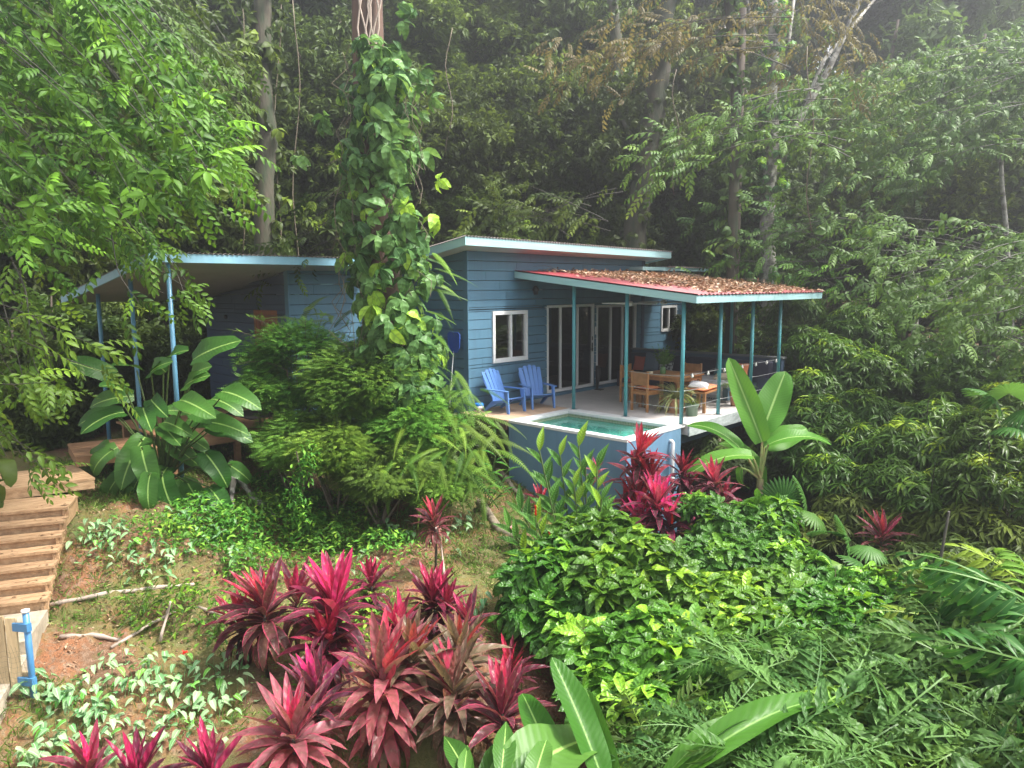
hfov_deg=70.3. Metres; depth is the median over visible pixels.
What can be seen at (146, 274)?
roofside branch
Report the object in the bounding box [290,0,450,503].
vine covered tree
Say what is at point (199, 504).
arrow leaf clump
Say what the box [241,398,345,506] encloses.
feathery shrub
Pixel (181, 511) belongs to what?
arrow leaf clump
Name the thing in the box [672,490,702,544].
ti plant
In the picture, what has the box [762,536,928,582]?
coffee shrub
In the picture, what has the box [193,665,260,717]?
arrow leaf clump
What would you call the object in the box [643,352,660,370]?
pillow
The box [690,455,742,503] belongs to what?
ti plant
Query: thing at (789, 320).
forest bush
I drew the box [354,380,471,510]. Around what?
feathery shrub
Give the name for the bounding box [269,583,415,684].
creeper
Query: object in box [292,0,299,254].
liana
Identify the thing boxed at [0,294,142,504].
edge branch
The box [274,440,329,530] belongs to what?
climbing shoot
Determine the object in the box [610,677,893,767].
fishtail palm
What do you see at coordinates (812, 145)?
liana
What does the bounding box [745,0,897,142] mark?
russet branch
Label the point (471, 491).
fern
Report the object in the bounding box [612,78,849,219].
leafy branch
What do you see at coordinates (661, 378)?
dining table
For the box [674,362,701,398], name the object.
dining chair
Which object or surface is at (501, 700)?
ti plant
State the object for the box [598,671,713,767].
fishtail palm
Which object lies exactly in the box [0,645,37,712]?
wire netting
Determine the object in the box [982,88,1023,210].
forest tree
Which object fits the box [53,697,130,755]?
arrow leaf clump
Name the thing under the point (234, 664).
arrow leaf clump
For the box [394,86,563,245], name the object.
forest tree
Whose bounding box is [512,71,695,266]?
forest tree
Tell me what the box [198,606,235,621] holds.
root
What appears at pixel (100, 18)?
overhanging tree
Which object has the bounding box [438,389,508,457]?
fern
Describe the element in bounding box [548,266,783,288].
roof twigs
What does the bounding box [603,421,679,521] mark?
ti plant
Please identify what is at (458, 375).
fern
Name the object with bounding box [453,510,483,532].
arrow leaf clump
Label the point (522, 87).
forest tree
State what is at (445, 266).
hanging fern
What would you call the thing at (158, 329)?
forest bush
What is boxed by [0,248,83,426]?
roofside branch
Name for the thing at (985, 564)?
fishtail palm
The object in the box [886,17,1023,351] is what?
forest tree
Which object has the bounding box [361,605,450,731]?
ti plant
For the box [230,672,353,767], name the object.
ti plant
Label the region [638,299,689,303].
ceiling fan
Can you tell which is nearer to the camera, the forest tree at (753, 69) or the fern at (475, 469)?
the fern at (475, 469)
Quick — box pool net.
[447,332,459,410]
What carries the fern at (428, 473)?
on the ground at (88, 647)
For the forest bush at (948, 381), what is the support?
on the ground at (88, 647)
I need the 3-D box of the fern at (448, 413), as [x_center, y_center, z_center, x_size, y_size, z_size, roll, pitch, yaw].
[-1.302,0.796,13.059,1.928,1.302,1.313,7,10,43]
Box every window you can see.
[490,310,527,362]
[658,305,676,331]
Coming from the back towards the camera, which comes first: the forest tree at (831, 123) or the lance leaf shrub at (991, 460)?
the forest tree at (831, 123)
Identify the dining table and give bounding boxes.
[638,370,703,406]
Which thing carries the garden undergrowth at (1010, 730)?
on the ground at (88, 647)
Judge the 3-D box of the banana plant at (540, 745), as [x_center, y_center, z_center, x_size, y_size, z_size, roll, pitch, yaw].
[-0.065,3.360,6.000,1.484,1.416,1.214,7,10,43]
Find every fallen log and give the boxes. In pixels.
[475,498,528,546]
[495,468,525,498]
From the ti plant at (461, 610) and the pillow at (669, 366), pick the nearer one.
the ti plant at (461, 610)
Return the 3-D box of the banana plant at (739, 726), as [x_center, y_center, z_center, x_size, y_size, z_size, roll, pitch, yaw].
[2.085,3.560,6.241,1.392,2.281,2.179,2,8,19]
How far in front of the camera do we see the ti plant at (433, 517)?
10.40 m
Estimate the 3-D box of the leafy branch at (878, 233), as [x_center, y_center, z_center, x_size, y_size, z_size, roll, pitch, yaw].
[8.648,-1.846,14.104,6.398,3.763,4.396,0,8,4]
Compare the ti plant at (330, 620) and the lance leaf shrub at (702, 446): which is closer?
the ti plant at (330, 620)
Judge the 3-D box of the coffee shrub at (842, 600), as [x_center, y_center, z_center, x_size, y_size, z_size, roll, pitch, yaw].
[3.897,3.483,8.906,2.922,2.410,1.837,-3,8,-19]
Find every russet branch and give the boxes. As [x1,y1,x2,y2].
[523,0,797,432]
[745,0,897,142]
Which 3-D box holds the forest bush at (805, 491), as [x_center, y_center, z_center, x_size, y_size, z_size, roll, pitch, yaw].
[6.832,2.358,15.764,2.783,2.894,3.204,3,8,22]
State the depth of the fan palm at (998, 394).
10.39 m
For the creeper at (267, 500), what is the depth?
12.06 m
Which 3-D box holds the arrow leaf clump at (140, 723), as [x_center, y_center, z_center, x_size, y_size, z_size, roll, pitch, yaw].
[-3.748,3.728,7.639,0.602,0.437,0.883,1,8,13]
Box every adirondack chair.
[481,368,526,414]
[518,365,556,409]
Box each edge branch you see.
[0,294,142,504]
[125,0,269,137]
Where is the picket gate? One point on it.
(11, 627)
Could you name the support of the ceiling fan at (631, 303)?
hanging from the blue house
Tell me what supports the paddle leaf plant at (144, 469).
on the ground at (88, 647)
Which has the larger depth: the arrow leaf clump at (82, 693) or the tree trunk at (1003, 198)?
the tree trunk at (1003, 198)
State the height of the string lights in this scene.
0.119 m
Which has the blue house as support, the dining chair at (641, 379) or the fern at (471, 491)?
the dining chair at (641, 379)
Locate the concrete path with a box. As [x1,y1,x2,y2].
[0,610,48,725]
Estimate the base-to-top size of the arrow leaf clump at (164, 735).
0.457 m
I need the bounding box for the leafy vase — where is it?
[650,343,678,373]
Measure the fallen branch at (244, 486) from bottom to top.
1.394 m
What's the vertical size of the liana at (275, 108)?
8.410 m
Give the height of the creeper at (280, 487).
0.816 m
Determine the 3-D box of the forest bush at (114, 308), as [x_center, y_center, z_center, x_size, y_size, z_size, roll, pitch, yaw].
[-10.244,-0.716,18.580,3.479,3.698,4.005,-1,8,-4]
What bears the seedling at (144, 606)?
on the ground at (88, 647)
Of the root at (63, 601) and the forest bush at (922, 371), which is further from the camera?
the forest bush at (922, 371)
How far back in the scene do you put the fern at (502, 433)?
12.66 m
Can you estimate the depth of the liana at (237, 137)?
18.99 m
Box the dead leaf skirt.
[426,526,444,545]
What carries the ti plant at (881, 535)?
on the ground at (88, 647)
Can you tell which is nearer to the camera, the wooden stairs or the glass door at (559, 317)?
the wooden stairs
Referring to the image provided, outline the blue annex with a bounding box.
[61,251,363,477]
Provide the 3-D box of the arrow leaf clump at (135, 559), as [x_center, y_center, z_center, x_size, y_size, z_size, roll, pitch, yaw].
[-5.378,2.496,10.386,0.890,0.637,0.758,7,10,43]
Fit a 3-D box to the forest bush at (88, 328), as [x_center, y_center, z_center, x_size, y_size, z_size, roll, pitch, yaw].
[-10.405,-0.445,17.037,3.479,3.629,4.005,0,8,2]
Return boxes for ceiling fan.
[602,294,656,305]
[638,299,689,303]
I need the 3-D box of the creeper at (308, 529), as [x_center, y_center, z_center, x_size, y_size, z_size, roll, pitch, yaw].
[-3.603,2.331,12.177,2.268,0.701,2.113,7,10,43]
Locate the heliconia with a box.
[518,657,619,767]
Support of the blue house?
on the ground at (88, 647)
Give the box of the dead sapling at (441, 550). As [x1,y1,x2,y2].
[435,527,444,572]
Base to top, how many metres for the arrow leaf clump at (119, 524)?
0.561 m
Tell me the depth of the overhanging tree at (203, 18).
12.34 m
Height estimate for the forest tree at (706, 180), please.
9.969 m
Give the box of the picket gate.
[0,608,36,698]
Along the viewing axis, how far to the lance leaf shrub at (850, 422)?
13.32 m
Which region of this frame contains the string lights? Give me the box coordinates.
[689,358,776,377]
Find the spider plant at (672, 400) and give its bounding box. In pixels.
[653,382,697,416]
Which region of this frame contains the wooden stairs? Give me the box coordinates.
[0,494,78,615]
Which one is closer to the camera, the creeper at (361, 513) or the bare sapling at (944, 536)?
the bare sapling at (944, 536)
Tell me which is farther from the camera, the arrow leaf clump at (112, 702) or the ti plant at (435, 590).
the ti plant at (435, 590)
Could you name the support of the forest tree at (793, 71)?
on the ground at (88, 647)
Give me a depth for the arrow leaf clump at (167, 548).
10.37 m
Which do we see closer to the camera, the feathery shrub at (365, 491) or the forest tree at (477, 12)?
the feathery shrub at (365, 491)
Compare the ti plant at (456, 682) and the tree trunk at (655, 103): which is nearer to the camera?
the ti plant at (456, 682)
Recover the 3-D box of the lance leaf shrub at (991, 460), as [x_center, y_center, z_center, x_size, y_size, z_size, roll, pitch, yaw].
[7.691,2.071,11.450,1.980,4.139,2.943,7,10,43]
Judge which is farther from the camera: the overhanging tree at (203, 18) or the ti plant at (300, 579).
the overhanging tree at (203, 18)
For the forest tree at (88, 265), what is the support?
on the ground at (88, 647)
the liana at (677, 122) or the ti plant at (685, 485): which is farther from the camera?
the liana at (677, 122)
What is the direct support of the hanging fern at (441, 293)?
hanging from the vine covered tree at (378, 164)
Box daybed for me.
[617,352,772,402]
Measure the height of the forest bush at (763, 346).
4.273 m
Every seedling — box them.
[99,590,168,643]
[118,578,235,650]
[170,591,247,658]
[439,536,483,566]
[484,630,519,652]
[490,538,530,556]
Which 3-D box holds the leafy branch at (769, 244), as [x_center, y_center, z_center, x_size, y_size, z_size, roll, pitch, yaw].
[7.195,-4.032,19.250,6.146,3.110,2.436,-1,8,-6]
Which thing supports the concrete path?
on the ground at (88, 647)
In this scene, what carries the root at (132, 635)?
on the ground at (88, 647)
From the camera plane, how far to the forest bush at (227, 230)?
20.16 m
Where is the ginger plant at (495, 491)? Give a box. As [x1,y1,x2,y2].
[472,450,517,528]
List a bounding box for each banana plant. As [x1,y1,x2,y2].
[444,722,596,767]
[663,692,840,767]
[687,358,830,496]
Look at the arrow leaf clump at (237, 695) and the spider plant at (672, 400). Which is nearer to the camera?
the arrow leaf clump at (237, 695)
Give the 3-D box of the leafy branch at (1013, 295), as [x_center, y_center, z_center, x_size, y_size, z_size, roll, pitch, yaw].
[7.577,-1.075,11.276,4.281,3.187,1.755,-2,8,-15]
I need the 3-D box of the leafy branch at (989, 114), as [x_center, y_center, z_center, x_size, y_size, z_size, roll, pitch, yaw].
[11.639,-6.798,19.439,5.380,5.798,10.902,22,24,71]
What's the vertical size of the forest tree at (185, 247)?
9.235 m
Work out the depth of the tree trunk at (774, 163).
20.87 m
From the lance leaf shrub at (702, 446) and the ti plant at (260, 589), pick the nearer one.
the ti plant at (260, 589)
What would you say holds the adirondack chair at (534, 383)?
on the blue house
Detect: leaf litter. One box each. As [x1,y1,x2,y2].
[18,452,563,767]
[538,267,823,294]
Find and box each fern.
[270,297,350,338]
[360,434,423,511]
[378,450,455,514]
[386,448,474,528]
[393,413,460,469]
[398,463,514,532]
[402,334,453,384]
[412,432,497,493]
[415,369,477,420]
[415,390,477,442]
[418,253,476,301]
[419,287,467,336]
[434,416,533,481]
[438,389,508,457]
[439,421,513,470]
[440,448,536,524]
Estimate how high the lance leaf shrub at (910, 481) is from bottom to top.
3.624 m
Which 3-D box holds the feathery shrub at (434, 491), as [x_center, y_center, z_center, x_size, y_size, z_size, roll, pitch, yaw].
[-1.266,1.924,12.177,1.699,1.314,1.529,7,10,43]
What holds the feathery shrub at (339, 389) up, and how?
on the ground at (88, 647)
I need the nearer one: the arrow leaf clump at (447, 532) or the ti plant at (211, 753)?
the ti plant at (211, 753)
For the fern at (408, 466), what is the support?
on the ground at (88, 647)
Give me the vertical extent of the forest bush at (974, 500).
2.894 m
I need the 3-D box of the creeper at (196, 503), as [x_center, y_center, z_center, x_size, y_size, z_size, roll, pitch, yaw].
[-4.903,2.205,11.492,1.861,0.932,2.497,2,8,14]
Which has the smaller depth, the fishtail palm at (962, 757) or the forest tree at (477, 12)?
the fishtail palm at (962, 757)
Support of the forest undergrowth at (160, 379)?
on the ground at (88, 647)
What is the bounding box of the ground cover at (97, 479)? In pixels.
[10,428,562,713]
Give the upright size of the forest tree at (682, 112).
10.484 m
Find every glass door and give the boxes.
[545,304,593,392]
[594,304,636,384]
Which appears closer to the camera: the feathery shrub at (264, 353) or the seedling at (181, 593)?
the seedling at (181, 593)
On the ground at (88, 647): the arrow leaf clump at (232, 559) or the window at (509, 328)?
the arrow leaf clump at (232, 559)
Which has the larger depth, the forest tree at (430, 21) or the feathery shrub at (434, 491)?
the forest tree at (430, 21)
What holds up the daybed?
on the blue house
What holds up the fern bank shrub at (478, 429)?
on the ground at (88, 647)
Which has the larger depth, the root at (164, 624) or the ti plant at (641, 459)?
the ti plant at (641, 459)
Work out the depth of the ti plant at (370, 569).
9.80 m
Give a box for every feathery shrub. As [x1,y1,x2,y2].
[216,364,308,484]
[228,316,349,480]
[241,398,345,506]
[276,408,398,520]
[292,332,430,503]
[312,433,447,529]
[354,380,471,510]
[388,463,480,528]
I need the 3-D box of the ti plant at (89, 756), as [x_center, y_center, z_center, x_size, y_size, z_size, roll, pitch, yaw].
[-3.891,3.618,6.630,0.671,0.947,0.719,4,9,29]
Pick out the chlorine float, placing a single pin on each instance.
(480, 407)
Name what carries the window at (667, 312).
in the blue house
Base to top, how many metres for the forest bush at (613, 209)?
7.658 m
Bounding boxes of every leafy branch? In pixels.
[244,187,358,309]
[448,179,622,243]
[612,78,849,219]
[675,169,898,285]
[703,249,865,328]
[792,25,1023,234]
[809,201,1023,381]
[905,230,1023,382]
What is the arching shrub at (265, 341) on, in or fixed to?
on the ground at (88, 647)
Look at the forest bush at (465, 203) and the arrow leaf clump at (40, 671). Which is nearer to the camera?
the arrow leaf clump at (40, 671)
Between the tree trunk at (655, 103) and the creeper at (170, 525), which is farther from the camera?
the tree trunk at (655, 103)
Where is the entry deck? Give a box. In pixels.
[116,407,281,477]
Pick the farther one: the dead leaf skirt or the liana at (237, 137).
the liana at (237, 137)
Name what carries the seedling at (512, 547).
on the ground at (88, 647)
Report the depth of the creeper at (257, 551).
10.61 m
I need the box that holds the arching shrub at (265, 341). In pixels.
[219,309,352,477]
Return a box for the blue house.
[295,235,822,498]
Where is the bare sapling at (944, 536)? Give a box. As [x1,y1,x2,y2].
[925,511,949,630]
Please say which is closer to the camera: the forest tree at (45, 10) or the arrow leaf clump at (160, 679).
the arrow leaf clump at (160, 679)
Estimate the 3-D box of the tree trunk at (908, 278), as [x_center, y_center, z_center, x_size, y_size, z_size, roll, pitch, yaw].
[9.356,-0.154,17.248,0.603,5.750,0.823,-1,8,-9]
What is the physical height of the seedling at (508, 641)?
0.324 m
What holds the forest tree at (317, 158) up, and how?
on the ground at (88, 647)
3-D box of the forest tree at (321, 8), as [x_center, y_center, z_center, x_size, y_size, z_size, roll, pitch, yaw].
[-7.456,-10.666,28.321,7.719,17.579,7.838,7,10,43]
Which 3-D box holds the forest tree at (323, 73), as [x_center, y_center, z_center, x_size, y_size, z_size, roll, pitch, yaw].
[-5.157,-5.824,23.320,6.801,11.703,6.828,7,10,43]
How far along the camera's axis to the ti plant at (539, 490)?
13.13 m
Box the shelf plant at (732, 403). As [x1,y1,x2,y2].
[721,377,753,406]
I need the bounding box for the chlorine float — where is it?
[474,403,483,412]
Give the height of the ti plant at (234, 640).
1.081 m
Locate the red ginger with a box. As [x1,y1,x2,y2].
[492,421,672,555]
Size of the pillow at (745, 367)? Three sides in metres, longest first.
0.400 x 0.360 x 0.160 m
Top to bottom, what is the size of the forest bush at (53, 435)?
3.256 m
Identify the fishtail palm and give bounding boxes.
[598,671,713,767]
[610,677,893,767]
[653,609,861,706]
[682,629,974,767]
[805,595,1023,767]
[862,623,1023,767]
[863,543,1023,630]
[893,548,1023,741]
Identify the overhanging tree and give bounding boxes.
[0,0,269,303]
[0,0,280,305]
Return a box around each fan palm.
[742,475,826,535]
[804,515,890,569]
[961,382,1023,439]
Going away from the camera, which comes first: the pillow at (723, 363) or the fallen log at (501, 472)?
the fallen log at (501, 472)
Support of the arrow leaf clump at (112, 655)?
on the ground at (88, 647)
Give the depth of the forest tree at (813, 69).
36.95 m
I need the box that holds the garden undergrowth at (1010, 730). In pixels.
[612,657,1023,767]
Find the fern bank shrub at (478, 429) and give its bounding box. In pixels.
[407,405,501,506]
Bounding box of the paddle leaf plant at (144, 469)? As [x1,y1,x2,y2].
[66,336,261,511]
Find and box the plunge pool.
[508,408,684,532]
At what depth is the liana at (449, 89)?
20.99 m
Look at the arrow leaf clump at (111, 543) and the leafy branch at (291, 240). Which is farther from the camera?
the leafy branch at (291, 240)
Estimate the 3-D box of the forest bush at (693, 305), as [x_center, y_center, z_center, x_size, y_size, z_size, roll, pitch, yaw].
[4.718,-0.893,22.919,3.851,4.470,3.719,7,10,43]
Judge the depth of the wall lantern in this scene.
16.67 m
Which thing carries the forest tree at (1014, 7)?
on the ground at (88, 647)
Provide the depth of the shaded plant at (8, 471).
10.01 m
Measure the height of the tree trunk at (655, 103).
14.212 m
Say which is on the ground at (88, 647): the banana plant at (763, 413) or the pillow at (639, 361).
the banana plant at (763, 413)
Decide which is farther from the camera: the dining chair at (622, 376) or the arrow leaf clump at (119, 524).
the dining chair at (622, 376)
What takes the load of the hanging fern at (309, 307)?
hanging from the vine covered tree at (378, 164)
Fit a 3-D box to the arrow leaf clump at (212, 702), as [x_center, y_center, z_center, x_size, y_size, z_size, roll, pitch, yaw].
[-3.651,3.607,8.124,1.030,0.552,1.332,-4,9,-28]
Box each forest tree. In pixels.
[0,6,60,256]
[0,39,40,325]
[0,54,173,337]
[25,0,218,103]
[86,111,280,321]
[149,0,293,75]
[181,47,359,324]
[231,4,432,256]
[233,0,402,66]
[350,0,402,41]
[383,0,535,179]
[387,0,584,74]
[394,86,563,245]
[452,48,599,241]
[493,0,639,219]
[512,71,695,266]
[578,0,726,125]
[626,91,750,314]
[654,106,840,334]
[676,0,810,128]
[693,0,832,81]
[728,70,936,289]
[781,103,1023,341]
[789,18,855,101]
[805,0,1011,318]
[806,0,909,299]
[823,0,1023,319]
[862,131,1023,361]
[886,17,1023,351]
[957,0,1018,44]
[968,0,1023,74]
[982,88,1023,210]
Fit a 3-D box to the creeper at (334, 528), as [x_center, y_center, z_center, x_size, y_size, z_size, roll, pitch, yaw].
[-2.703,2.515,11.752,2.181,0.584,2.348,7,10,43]
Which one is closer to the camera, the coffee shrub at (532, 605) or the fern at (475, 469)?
the coffee shrub at (532, 605)
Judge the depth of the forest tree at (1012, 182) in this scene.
21.02 m
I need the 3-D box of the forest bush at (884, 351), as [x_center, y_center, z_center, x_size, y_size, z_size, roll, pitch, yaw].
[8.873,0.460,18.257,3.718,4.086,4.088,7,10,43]
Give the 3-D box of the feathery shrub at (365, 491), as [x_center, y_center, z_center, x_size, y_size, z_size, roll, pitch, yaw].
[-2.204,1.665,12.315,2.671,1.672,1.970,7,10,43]
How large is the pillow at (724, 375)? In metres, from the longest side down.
0.500 x 0.340 x 0.150 m
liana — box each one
[237,1,244,254]
[274,5,281,252]
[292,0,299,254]
[445,28,452,152]
[672,69,679,194]
[806,46,813,231]
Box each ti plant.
[38,718,124,767]
[105,725,192,767]
[175,716,264,767]
[202,589,256,665]
[205,555,308,678]
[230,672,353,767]
[261,641,366,765]
[274,557,317,654]
[276,547,382,658]
[276,593,370,693]
[321,606,443,767]
[348,556,402,614]
[361,586,437,659]
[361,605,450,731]
[402,561,478,638]
[406,636,495,767]
[410,494,455,570]
[413,605,511,694]
[432,585,499,651]
[454,652,556,749]
[486,633,549,693]
[523,484,548,512]
[586,458,612,511]
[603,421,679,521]
[621,467,694,549]
[661,449,705,531]
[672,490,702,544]
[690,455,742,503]
[855,507,916,568]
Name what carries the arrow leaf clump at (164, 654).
on the ground at (88, 647)
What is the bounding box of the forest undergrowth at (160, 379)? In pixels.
[10,294,1000,410]
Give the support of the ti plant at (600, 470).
on the ground at (88, 647)
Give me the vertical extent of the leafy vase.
0.654 m
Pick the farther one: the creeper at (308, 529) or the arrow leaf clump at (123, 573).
the creeper at (308, 529)
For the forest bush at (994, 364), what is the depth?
15.31 m
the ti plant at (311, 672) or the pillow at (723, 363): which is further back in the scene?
the pillow at (723, 363)
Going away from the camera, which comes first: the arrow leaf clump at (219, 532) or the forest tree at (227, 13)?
the arrow leaf clump at (219, 532)
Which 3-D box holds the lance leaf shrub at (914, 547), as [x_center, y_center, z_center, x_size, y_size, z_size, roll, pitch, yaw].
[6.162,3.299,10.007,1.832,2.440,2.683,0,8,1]
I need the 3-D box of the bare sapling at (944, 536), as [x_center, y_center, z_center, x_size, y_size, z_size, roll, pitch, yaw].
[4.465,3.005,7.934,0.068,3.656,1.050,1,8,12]
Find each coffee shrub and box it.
[487,524,587,657]
[534,599,741,766]
[541,503,708,617]
[656,558,815,697]
[669,488,812,573]
[757,560,935,702]
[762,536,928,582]
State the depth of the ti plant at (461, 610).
8.85 m
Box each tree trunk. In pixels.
[229,0,294,294]
[598,0,636,246]
[610,0,691,296]
[712,0,754,438]
[723,0,874,434]
[894,255,924,358]
[985,66,1013,369]
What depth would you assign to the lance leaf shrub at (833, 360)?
16.71 m
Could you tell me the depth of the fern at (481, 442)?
12.55 m
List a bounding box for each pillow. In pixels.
[633,356,644,370]
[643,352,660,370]
[658,358,674,370]
[713,358,727,374]
[713,373,727,379]
[740,364,748,373]
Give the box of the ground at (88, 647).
[0,277,1023,767]
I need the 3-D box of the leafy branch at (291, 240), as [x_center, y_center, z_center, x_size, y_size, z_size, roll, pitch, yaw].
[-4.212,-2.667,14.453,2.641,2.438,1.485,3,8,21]
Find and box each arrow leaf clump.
[0,668,59,723]
[12,719,89,767]
[24,683,156,754]
[32,677,120,714]
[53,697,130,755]
[58,518,148,571]
[59,667,143,721]
[67,724,162,765]
[77,512,131,554]
[80,641,134,673]
[82,659,126,693]
[100,653,226,735]
[101,527,167,575]
[106,558,145,584]
[108,703,203,756]
[115,650,191,688]
[134,530,196,586]
[141,653,241,740]
[158,703,232,750]
[163,494,211,531]
[174,504,236,542]
[183,493,208,516]
[188,645,248,679]
[193,535,255,581]
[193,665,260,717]
[351,548,382,574]
[365,518,417,541]
[429,524,462,555]
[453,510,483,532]
[461,590,491,615]
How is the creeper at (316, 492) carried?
on the ground at (88, 647)
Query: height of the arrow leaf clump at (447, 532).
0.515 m
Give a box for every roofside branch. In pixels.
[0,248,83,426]
[83,190,215,360]
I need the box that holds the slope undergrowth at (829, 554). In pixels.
[754,459,1023,566]
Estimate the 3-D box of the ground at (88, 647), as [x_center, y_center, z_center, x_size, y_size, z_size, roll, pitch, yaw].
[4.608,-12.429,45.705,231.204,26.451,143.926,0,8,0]
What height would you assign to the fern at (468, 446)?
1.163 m
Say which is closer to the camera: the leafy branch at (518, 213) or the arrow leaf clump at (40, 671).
the arrow leaf clump at (40, 671)
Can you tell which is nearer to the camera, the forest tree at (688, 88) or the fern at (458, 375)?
the fern at (458, 375)
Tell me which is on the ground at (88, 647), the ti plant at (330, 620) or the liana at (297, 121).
the ti plant at (330, 620)
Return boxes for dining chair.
[619,363,638,403]
[630,370,661,412]
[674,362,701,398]
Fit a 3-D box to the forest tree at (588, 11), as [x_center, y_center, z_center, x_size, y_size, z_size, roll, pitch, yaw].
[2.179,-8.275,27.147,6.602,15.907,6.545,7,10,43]
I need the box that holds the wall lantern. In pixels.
[532,286,538,294]
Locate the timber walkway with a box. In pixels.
[0,437,157,499]
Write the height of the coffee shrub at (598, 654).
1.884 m
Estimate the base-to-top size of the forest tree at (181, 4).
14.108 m
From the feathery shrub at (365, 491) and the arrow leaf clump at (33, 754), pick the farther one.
the feathery shrub at (365, 491)
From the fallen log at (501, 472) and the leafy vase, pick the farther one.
the leafy vase
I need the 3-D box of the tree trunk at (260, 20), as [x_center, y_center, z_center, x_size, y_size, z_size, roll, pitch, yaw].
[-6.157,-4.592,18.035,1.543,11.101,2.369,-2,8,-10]
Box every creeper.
[110,504,230,581]
[141,490,271,570]
[165,500,304,573]
[176,536,321,599]
[218,489,327,554]
[235,468,332,514]
[246,501,360,565]
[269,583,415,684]
[270,519,411,568]
[273,484,358,527]
[305,500,408,560]
[311,525,444,587]
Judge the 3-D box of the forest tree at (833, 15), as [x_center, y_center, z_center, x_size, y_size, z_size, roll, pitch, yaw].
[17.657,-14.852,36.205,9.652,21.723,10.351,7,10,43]
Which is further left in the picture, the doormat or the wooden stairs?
the wooden stairs
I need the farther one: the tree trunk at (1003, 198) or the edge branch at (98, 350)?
the tree trunk at (1003, 198)
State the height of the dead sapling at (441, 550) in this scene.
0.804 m
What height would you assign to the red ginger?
2.558 m
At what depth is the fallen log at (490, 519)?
12.58 m
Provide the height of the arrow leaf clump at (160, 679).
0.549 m
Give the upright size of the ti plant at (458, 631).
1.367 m
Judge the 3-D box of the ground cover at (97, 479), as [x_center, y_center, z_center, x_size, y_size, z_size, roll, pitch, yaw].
[-2.977,2.995,12.007,12.086,2.982,13.074,0,8,0]
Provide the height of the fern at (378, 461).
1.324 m
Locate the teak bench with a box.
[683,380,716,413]
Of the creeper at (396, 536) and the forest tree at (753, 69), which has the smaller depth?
the creeper at (396, 536)
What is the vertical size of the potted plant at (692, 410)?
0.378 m
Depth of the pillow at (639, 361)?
19.13 m
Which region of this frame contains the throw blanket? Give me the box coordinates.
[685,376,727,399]
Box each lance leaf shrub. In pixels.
[680,422,803,504]
[765,299,916,415]
[771,387,921,562]
[795,484,1023,566]
[849,396,979,540]
[873,530,1023,601]
[931,379,1023,555]
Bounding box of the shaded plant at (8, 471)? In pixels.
[0,413,17,507]
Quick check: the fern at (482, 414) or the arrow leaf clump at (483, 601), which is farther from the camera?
the fern at (482, 414)
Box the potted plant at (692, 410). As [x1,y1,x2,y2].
[684,397,702,416]
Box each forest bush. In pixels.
[0,287,154,435]
[0,319,113,455]
[49,301,173,416]
[119,300,211,403]
[189,204,304,254]
[425,175,551,240]
[573,189,682,265]
[638,303,702,350]
[665,301,766,352]
[707,301,820,406]
[722,397,831,494]
[739,308,871,399]
[769,450,887,511]
[794,325,934,402]
[846,341,968,460]
[868,487,1021,541]
[900,345,1021,483]
[945,350,1023,501]
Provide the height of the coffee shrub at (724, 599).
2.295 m
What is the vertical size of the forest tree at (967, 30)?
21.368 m
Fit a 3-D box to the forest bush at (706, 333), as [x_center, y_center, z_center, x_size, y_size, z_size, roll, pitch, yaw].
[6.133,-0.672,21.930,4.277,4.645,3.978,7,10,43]
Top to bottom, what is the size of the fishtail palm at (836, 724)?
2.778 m
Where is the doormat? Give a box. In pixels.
[227,410,279,419]
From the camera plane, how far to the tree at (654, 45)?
18.34 m
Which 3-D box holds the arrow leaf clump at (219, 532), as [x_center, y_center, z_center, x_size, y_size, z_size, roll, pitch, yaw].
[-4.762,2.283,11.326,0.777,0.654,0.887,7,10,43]
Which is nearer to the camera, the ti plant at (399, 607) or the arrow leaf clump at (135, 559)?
the ti plant at (399, 607)
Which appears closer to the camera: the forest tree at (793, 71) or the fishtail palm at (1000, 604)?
the fishtail palm at (1000, 604)
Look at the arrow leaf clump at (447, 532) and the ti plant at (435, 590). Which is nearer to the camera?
the ti plant at (435, 590)
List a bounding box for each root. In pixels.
[49,583,194,607]
[59,632,120,640]
[110,611,175,648]
[159,601,170,640]
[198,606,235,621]

